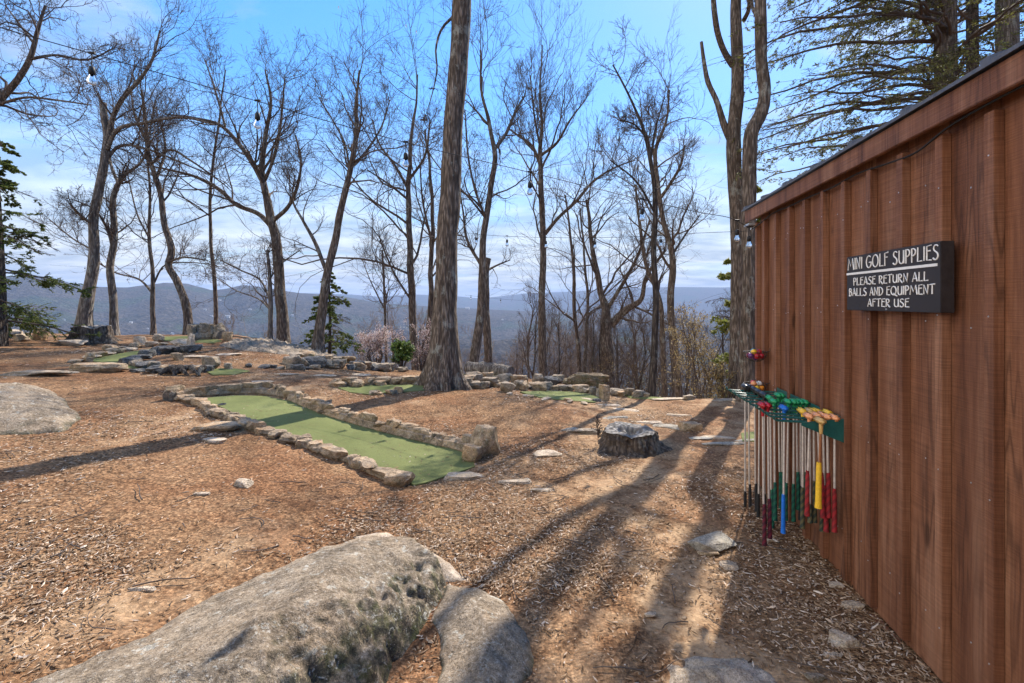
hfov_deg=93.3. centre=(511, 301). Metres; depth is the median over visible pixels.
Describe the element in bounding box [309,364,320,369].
edging stone
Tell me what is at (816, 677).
rock
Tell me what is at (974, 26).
hemlock tree
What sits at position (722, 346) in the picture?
woodland tree
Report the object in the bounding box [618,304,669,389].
woodland tree
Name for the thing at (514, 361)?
woodland tree
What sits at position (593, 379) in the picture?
boulder
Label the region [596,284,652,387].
woodland tree
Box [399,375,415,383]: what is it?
edging stone
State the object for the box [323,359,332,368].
edging stone
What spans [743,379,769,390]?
wire basket
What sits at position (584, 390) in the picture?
edging stone
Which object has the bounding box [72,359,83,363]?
edging stone
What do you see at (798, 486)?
putter
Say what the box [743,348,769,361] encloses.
wire basket
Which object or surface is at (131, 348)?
edging stone
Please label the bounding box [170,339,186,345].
rock
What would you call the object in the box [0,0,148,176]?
bare tree
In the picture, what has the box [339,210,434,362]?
bare tree
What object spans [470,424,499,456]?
rock
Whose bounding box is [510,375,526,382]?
edging stone
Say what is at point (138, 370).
edging stone
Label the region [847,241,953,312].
sign
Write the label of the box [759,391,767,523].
putter
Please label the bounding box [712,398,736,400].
flagstone
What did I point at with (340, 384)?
edging stone
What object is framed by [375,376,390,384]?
edging stone
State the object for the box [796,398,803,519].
putter
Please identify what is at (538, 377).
edging stone
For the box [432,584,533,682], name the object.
boulder
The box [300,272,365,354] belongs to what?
hemlock tree
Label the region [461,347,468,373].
woodland tree
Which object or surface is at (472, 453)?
rock
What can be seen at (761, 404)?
putter
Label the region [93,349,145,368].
putting green
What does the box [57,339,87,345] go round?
rock
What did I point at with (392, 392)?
edging stone
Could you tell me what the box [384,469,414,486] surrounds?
rock
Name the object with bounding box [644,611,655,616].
rock
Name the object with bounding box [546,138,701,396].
bare tree
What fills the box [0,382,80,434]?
boulder
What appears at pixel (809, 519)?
putter
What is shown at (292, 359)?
edging stone
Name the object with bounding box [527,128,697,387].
bare tree
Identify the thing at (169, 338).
putting green
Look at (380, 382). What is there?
edging stone
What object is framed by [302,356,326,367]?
edging stone
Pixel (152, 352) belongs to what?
edging stone
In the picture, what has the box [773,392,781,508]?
putter
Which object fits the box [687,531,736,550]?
rock
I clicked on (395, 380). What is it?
edging stone
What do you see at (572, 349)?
woodland tree
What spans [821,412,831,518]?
putter
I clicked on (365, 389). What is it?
putting green
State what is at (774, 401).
putter
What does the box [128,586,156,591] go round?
rock
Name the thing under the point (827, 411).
putter
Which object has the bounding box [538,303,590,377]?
woodland tree
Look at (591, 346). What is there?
woodland tree
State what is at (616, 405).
flagstone
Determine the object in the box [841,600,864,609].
rock
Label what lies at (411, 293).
bare tree
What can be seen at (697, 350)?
budding shrub
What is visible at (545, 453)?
rock
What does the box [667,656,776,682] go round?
boulder
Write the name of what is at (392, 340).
woodland tree
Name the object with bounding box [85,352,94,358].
edging stone
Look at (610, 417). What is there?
flagstone
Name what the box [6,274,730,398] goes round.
hills
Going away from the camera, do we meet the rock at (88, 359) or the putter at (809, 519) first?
the putter at (809, 519)
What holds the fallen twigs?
on the ground
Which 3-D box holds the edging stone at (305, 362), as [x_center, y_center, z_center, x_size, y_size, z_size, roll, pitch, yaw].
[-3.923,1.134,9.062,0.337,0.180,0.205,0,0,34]
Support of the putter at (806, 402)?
hanging from the putter rack
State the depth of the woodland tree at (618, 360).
24.22 m
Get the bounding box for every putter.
[741,383,748,506]
[746,383,751,507]
[750,386,757,512]
[754,388,761,517]
[757,401,766,545]
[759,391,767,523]
[764,401,771,538]
[765,394,774,528]
[769,398,778,521]
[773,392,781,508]
[778,392,785,496]
[778,404,788,533]
[783,398,792,520]
[789,398,796,521]
[793,398,799,510]
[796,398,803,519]
[796,407,807,528]
[801,398,809,489]
[802,412,814,516]
[804,407,812,523]
[809,407,817,522]
[811,411,825,518]
[813,416,826,508]
[814,408,823,531]
[817,411,828,532]
[821,409,833,532]
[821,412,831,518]
[829,413,839,532]
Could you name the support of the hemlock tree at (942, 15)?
on the ground
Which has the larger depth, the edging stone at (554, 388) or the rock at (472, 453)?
the edging stone at (554, 388)
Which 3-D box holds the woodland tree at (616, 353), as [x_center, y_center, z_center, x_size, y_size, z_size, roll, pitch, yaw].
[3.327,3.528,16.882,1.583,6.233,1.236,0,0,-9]
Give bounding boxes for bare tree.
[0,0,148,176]
[16,0,296,324]
[20,0,263,326]
[20,57,186,335]
[54,96,244,334]
[60,31,265,334]
[64,9,349,342]
[174,230,303,339]
[181,0,489,370]
[222,0,442,352]
[312,58,529,355]
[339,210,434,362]
[378,0,599,362]
[483,245,520,362]
[496,0,661,376]
[500,148,669,372]
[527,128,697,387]
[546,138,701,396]
[586,14,732,396]
[589,0,730,397]
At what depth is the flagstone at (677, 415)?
6.62 m
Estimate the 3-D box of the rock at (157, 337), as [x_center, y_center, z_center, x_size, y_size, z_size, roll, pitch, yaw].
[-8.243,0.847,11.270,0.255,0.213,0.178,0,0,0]
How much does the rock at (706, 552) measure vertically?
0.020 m
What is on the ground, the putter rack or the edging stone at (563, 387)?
the edging stone at (563, 387)
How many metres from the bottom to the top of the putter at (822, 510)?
0.564 m
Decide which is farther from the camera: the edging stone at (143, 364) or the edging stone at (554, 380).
the edging stone at (554, 380)
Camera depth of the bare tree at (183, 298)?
12.82 m
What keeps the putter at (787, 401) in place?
hanging from the putter rack
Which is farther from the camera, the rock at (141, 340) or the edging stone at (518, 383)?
the rock at (141, 340)
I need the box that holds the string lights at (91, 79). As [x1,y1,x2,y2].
[0,6,752,247]
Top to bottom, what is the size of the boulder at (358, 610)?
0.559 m
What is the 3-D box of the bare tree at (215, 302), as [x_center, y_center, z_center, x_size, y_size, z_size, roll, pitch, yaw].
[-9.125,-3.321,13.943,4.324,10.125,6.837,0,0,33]
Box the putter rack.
[726,386,843,442]
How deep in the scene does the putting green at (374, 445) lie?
4.90 m
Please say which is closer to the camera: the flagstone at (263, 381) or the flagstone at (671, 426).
the flagstone at (671, 426)
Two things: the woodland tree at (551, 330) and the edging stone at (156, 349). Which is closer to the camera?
the edging stone at (156, 349)
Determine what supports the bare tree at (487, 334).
on the ground
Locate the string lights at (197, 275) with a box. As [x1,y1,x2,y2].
[57,244,370,281]
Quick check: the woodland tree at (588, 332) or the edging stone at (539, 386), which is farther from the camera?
the woodland tree at (588, 332)
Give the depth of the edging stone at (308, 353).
10.26 m
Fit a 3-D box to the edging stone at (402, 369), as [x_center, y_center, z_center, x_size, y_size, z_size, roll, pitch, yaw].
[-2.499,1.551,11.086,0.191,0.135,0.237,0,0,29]
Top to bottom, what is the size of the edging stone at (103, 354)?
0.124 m
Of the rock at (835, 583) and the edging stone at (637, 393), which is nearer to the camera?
the rock at (835, 583)
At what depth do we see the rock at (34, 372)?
6.73 m
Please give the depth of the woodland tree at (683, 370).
21.18 m
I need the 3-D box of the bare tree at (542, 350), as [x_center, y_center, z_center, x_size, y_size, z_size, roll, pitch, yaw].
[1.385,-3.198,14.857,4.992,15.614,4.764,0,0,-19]
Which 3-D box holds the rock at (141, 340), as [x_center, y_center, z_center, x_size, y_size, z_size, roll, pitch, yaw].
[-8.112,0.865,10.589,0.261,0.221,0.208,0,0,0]
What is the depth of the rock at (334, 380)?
7.17 m
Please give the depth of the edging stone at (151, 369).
7.36 m
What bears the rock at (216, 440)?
on the ground
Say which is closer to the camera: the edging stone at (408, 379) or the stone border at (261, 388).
the stone border at (261, 388)
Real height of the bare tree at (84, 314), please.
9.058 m
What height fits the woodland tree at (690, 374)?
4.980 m
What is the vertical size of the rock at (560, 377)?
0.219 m
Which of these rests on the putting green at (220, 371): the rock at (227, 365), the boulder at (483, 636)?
the rock at (227, 365)
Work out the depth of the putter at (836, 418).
2.58 m
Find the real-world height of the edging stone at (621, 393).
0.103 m
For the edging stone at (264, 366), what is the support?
on the ground
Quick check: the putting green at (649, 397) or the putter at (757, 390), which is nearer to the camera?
the putter at (757, 390)
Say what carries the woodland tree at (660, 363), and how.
on the ground
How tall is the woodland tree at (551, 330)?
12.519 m
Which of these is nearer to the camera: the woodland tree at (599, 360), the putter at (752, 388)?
the putter at (752, 388)
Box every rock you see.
[0,370,78,375]
[12,334,29,340]
[32,328,49,339]
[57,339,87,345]
[69,362,128,371]
[84,357,93,361]
[102,344,118,351]
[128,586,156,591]
[133,336,146,344]
[152,334,164,340]
[157,364,206,375]
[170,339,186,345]
[171,352,183,360]
[187,333,194,344]
[190,421,241,430]
[193,492,210,495]
[201,356,220,368]
[203,437,226,443]
[222,332,232,340]
[223,363,232,368]
[234,478,253,487]
[329,378,341,385]
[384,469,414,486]
[394,387,402,392]
[443,472,485,480]
[462,443,482,462]
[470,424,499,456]
[498,478,531,483]
[500,382,515,391]
[530,488,553,491]
[533,449,561,456]
[552,374,564,382]
[599,384,609,400]
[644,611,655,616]
[678,421,703,430]
[683,394,695,399]
[687,531,736,550]
[697,550,718,555]
[719,560,738,570]
[804,673,826,682]
[823,652,843,658]
[828,581,844,587]
[828,628,860,650]
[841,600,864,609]
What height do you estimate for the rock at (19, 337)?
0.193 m
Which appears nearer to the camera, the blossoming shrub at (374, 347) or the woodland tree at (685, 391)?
the blossoming shrub at (374, 347)
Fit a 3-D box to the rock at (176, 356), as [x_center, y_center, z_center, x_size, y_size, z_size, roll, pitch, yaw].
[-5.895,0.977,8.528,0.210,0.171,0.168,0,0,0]
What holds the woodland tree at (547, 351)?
on the ground
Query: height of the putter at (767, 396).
0.852 m
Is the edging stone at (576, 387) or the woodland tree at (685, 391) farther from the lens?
the woodland tree at (685, 391)
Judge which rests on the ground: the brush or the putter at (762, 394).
the brush
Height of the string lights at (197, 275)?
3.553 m
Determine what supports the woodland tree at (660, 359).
on the ground
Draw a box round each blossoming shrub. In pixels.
[354,321,404,362]
[403,317,430,370]
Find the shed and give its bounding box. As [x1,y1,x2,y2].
[741,39,1023,682]
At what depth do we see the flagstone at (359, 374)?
9.01 m
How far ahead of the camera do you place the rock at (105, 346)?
9.11 m
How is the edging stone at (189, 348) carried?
on the ground
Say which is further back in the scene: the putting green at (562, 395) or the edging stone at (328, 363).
the edging stone at (328, 363)
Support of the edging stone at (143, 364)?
on the ground
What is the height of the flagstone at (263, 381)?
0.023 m
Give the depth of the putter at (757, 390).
3.33 m
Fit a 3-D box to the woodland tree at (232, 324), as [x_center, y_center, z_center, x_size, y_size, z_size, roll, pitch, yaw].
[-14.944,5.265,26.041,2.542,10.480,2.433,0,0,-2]
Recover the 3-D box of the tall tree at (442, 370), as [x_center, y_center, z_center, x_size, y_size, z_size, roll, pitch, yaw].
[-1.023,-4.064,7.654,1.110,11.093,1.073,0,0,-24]
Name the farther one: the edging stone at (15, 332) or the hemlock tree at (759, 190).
the edging stone at (15, 332)
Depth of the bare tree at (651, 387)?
8.56 m
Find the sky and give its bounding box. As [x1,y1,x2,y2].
[0,0,1023,297]
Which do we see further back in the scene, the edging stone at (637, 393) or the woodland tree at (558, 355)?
the woodland tree at (558, 355)
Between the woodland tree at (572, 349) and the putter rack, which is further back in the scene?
the woodland tree at (572, 349)
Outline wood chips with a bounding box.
[0,342,937,682]
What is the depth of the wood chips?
2.70 m
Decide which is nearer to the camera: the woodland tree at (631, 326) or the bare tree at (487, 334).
the bare tree at (487, 334)
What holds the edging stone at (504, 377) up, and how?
on the ground
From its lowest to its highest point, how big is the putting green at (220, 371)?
0.079 m
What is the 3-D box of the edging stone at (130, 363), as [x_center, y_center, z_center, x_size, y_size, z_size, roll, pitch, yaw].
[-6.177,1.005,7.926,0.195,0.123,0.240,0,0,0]
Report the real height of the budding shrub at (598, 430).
0.327 m
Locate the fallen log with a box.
[464,361,514,375]
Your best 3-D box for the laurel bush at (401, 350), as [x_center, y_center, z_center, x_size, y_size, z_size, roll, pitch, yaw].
[-2.670,1.259,11.674,0.732,0.839,0.646,0,0,0]
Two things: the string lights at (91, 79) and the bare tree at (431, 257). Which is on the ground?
the bare tree at (431, 257)
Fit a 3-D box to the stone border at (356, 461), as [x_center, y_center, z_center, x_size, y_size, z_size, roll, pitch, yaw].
[-2.474,1.285,4.833,3.578,0.387,0.281,0,0,31]
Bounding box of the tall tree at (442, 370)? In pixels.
[414,0,471,391]
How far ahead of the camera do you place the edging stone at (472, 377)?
8.18 m
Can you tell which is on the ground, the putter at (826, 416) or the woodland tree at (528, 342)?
the woodland tree at (528, 342)
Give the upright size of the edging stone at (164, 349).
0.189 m
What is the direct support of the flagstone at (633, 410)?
on the ground
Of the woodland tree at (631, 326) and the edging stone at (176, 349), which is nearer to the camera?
the edging stone at (176, 349)
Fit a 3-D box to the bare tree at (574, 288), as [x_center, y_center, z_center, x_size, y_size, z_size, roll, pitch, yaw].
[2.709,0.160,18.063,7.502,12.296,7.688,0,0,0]
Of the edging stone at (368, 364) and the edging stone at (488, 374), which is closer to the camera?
the edging stone at (488, 374)
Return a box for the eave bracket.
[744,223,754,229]
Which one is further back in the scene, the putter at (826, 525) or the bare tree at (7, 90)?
the bare tree at (7, 90)
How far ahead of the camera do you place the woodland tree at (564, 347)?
28.51 m
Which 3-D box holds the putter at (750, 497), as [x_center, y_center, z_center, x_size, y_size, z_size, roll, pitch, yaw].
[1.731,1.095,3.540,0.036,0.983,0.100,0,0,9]
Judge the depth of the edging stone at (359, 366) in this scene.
9.96 m
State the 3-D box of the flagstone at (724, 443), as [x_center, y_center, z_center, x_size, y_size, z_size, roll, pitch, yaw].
[2.251,1.512,5.151,0.476,0.030,0.098,0,0,-5]
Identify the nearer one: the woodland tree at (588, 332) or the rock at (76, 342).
the rock at (76, 342)
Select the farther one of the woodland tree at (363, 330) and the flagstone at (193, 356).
the woodland tree at (363, 330)
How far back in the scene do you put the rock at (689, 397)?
7.81 m
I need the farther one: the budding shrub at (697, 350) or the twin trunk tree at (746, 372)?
the budding shrub at (697, 350)
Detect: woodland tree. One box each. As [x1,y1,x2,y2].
[210,311,240,334]
[345,336,374,360]
[357,312,387,362]
[376,295,410,369]
[384,301,427,367]
[417,309,426,368]
[460,323,495,361]
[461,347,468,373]
[493,352,508,364]
[499,318,538,374]
[506,345,523,374]
[507,273,561,377]
[507,345,523,374]
[511,334,567,378]
[512,280,550,377]
[530,332,581,374]
[531,299,576,378]
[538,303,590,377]
[546,301,572,376]
[548,323,582,377]
[560,309,592,376]
[563,309,599,377]
[564,307,618,373]
[565,329,589,373]
[575,303,626,384]
[576,291,601,372]
[580,295,629,387]
[582,347,624,388]
[589,310,644,388]
[589,320,631,377]
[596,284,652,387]
[597,340,630,378]
[612,278,648,389]
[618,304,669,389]
[626,321,671,389]
[633,330,690,396]
[639,302,695,396]
[642,325,669,396]
[663,339,708,398]
[667,318,718,395]
[667,333,707,396]
[692,301,729,397]
[701,289,730,398]
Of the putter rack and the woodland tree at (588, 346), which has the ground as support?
the woodland tree at (588, 346)
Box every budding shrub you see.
[590,346,669,396]
[590,413,604,441]
[660,300,729,398]
[705,360,737,397]
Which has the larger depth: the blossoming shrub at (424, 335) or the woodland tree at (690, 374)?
the woodland tree at (690, 374)
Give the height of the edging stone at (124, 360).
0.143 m
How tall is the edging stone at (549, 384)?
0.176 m
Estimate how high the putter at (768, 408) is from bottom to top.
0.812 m
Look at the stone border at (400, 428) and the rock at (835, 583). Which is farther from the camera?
the stone border at (400, 428)
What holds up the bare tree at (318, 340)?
on the ground
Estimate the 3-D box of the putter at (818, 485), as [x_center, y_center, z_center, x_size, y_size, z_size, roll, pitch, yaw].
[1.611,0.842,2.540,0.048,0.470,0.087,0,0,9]
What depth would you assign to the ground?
3.13 m
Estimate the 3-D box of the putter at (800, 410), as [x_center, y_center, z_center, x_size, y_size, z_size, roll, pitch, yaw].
[1.655,0.947,2.759,0.034,0.681,0.087,0,0,9]
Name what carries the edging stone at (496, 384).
on the ground
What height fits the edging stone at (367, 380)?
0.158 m
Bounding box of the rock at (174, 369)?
[157,364,206,375]
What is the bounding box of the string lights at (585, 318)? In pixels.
[469,291,730,322]
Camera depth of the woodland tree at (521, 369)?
30.27 m
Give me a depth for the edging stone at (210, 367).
7.58 m
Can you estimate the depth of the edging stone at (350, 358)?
11.38 m
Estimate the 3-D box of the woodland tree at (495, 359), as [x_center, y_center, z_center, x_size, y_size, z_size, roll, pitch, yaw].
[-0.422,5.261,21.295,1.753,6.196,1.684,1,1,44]
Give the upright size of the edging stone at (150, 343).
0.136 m
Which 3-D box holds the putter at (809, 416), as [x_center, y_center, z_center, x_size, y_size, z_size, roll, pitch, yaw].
[1.616,0.885,2.642,0.042,0.556,0.087,0,0,9]
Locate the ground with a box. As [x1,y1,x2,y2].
[0,333,942,682]
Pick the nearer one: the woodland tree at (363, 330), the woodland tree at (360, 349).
the woodland tree at (360, 349)
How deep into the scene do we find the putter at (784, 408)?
2.82 m
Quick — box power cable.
[751,84,1023,229]
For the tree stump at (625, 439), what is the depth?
4.82 m
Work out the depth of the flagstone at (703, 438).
5.33 m
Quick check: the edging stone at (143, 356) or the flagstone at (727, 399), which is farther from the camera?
the edging stone at (143, 356)
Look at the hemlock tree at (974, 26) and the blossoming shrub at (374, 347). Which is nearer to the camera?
the hemlock tree at (974, 26)
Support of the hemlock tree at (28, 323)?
on the ground
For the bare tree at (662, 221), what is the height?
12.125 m
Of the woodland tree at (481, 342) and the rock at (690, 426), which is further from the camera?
the woodland tree at (481, 342)
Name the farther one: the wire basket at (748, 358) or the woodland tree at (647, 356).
the woodland tree at (647, 356)
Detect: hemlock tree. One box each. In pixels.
[0,140,101,346]
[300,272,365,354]
[687,0,1023,186]
[705,258,730,396]
[721,185,762,394]
[808,0,1023,132]
[837,0,1023,104]
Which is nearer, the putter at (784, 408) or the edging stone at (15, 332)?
the putter at (784, 408)
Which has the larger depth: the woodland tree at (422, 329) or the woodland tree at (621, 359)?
the woodland tree at (422, 329)
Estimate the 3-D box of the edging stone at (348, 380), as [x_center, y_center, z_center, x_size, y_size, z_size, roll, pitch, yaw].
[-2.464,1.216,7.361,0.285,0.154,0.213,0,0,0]
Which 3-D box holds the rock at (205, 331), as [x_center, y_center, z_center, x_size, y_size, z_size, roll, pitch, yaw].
[-7.194,0.764,11.508,0.951,0.550,0.511,0,0,0]
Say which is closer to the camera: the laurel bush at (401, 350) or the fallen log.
the fallen log
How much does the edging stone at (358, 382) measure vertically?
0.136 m
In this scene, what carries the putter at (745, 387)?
hanging from the putter rack
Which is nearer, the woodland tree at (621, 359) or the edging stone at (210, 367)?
the edging stone at (210, 367)
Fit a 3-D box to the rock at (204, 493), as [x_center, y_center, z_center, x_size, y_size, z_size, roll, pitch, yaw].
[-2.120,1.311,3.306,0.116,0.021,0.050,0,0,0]
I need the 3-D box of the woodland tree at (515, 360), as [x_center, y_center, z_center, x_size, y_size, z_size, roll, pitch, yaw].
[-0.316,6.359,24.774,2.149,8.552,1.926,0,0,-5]
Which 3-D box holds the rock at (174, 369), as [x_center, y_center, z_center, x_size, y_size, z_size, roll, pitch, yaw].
[-4.951,1.030,7.293,0.661,0.159,0.242,0,0,0]
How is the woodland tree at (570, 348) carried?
on the ground
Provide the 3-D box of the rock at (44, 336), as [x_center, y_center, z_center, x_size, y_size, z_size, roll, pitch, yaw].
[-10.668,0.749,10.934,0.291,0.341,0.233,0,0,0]
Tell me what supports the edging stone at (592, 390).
on the ground
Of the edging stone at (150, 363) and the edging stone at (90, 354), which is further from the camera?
the edging stone at (90, 354)
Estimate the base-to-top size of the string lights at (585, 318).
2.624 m
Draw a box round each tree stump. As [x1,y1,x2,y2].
[57,325,123,344]
[597,421,672,457]
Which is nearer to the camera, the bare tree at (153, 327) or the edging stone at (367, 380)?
the edging stone at (367, 380)
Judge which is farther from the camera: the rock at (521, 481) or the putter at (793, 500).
the rock at (521, 481)
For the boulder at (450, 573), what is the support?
on the ground
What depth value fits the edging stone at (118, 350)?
8.99 m
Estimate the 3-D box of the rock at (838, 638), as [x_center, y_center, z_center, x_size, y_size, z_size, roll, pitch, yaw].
[1.457,1.498,2.116,0.128,0.078,0.102,0,0,34]
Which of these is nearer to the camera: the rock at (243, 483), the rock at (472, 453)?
the rock at (243, 483)
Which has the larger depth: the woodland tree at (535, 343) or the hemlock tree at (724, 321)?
the woodland tree at (535, 343)
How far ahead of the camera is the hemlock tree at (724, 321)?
10.52 m
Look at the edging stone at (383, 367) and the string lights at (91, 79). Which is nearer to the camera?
the string lights at (91, 79)
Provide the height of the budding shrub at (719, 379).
1.314 m
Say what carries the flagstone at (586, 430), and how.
on the ground
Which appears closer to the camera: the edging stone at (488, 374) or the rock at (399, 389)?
the rock at (399, 389)
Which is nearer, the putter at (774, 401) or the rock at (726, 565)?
the rock at (726, 565)
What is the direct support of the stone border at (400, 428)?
on the ground
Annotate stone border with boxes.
[162,381,287,400]
[173,394,398,479]
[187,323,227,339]
[283,390,471,451]
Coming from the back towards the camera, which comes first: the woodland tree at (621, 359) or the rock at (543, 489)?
the woodland tree at (621, 359)
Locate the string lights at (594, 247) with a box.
[453,231,742,248]
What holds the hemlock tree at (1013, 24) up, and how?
on the ground
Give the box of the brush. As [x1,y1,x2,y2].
[240,309,738,398]
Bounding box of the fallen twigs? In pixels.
[0,350,882,677]
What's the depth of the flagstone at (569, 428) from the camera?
5.55 m
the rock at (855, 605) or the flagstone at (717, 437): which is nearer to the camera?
the rock at (855, 605)
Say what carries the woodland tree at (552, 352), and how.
on the ground
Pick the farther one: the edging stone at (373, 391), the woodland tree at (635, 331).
the woodland tree at (635, 331)
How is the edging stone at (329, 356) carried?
on the ground
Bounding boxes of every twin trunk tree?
[700,0,750,397]
[735,0,770,403]
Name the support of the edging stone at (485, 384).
on the ground
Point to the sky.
(279, 18)
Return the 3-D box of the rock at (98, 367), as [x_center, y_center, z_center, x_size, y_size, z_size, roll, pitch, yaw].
[-6.262,1.001,7.391,0.835,0.148,0.418,0,0,0]
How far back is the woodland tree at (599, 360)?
16.24 m
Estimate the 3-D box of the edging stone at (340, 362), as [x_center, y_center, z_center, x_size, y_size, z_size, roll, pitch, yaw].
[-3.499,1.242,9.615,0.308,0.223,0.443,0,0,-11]
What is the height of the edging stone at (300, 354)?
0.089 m
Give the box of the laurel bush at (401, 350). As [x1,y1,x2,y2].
[388,338,415,366]
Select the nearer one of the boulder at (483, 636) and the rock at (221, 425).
the boulder at (483, 636)
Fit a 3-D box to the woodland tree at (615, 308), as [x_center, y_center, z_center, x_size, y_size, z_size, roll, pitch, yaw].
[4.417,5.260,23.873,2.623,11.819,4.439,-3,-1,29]
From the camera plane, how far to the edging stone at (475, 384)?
7.66 m
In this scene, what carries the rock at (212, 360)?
on the ground
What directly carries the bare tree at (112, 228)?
on the ground
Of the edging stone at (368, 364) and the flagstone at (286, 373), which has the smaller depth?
the flagstone at (286, 373)
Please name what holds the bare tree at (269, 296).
on the ground
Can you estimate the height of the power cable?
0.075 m
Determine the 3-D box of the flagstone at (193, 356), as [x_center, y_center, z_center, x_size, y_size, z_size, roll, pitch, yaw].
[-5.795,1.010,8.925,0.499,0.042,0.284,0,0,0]
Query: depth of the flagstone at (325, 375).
7.91 m
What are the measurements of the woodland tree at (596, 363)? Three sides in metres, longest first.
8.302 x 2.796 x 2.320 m
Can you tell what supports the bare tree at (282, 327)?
on the ground
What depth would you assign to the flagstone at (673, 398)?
7.89 m
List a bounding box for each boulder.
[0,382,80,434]
[30,535,445,682]
[220,337,337,356]
[354,532,466,581]
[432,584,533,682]
[566,372,609,387]
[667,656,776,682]
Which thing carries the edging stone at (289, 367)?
on the ground
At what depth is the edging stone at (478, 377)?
8.72 m
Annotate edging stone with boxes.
[11,331,22,337]
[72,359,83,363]
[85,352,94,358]
[94,352,108,356]
[105,348,124,353]
[118,356,135,363]
[124,355,149,359]
[126,347,137,349]
[128,342,139,347]
[128,359,142,365]
[129,368,144,372]
[135,360,154,367]
[137,349,156,356]
[145,341,158,346]
[145,367,160,372]
[147,361,160,367]
[150,345,174,353]
[152,346,161,354]
[173,346,180,352]
[179,344,202,352]
[201,365,216,372]
[258,364,270,368]
[282,355,301,364]
[285,364,294,369]
[289,352,303,356]
[292,364,305,370]
[300,351,314,356]
[301,358,309,365]
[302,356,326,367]
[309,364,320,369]
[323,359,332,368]
[324,355,332,358]
[328,364,339,368]
[332,359,343,368]
[333,381,347,387]
[338,356,355,362]
[341,377,357,385]
[346,364,355,369]
[352,379,363,386]
[353,362,366,370]
[364,377,374,385]
[365,361,371,369]
[369,390,377,393]
[370,363,378,370]
[374,363,391,371]
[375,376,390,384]
[375,380,386,385]
[385,389,394,394]
[389,377,401,384]
[397,367,407,371]
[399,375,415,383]
[465,374,475,379]
[469,374,482,380]
[470,381,480,387]
[481,377,499,386]
[481,381,490,388]
[482,372,493,376]
[492,382,500,386]
[498,373,511,381]
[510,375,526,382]
[513,380,523,388]
[519,380,528,390]
[528,381,547,390]
[532,373,543,381]
[544,376,558,384]
[545,381,552,390]
[549,385,558,390]
[556,384,568,390]
[572,384,588,392]
[575,387,588,392]
[589,387,595,394]
[611,389,620,394]
[617,391,624,396]
[624,388,634,395]
[632,390,644,397]
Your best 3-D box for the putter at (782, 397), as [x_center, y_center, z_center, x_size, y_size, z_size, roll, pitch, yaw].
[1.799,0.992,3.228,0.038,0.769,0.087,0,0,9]
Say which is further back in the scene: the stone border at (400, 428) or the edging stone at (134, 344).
the edging stone at (134, 344)
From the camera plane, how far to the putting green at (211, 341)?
10.82 m
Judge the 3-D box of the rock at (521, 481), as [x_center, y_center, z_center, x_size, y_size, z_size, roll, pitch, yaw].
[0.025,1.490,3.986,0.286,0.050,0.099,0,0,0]
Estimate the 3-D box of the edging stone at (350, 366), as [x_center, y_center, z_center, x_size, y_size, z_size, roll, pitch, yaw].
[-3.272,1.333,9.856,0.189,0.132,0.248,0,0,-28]
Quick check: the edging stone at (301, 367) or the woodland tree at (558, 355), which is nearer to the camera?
the edging stone at (301, 367)
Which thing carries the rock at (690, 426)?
on the ground
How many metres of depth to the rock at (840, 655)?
2.04 m
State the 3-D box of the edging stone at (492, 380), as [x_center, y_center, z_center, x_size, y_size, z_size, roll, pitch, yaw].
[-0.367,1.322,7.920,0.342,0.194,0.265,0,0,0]
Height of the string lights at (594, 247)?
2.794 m
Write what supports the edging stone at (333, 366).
on the ground
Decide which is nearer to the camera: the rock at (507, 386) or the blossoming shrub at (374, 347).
the rock at (507, 386)
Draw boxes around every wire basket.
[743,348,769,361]
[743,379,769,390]
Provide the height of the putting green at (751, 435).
0.088 m
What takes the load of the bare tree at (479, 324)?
on the ground
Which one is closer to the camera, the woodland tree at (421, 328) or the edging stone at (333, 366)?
the edging stone at (333, 366)
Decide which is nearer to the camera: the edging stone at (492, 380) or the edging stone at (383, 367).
the edging stone at (492, 380)
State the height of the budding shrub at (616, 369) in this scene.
3.768 m
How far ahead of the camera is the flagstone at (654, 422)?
6.06 m
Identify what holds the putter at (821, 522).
hanging from the putter rack
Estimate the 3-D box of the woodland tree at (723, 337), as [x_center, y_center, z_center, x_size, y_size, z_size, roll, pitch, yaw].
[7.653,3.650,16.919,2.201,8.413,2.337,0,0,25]
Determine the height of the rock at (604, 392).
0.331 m
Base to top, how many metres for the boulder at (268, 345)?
0.718 m
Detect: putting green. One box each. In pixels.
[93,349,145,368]
[163,336,187,340]
[195,339,220,343]
[207,368,248,374]
[207,395,474,485]
[339,385,424,394]
[520,391,598,402]
[624,394,664,400]
[741,432,753,441]
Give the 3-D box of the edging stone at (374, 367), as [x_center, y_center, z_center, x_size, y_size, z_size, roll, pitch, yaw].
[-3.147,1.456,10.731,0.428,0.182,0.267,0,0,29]
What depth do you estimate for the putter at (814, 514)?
2.73 m
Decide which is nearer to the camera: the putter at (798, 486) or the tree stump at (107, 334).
the putter at (798, 486)
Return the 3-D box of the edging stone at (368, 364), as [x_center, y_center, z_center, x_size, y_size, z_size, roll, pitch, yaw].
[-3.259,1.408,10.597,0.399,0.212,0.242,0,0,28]
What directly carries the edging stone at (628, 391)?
on the ground
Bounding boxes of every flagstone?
[184,355,209,357]
[215,353,241,354]
[252,380,273,381]
[274,373,298,374]
[313,374,335,376]
[352,373,370,375]
[561,427,577,430]
[566,428,600,433]
[596,404,620,406]
[603,416,627,418]
[613,408,638,411]
[631,421,662,423]
[653,397,684,399]
[653,424,679,430]
[666,413,691,416]
[689,437,712,439]
[700,435,736,438]
[702,442,743,445]
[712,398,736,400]
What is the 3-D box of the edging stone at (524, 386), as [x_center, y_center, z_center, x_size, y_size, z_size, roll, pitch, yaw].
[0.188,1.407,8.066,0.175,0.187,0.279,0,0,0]

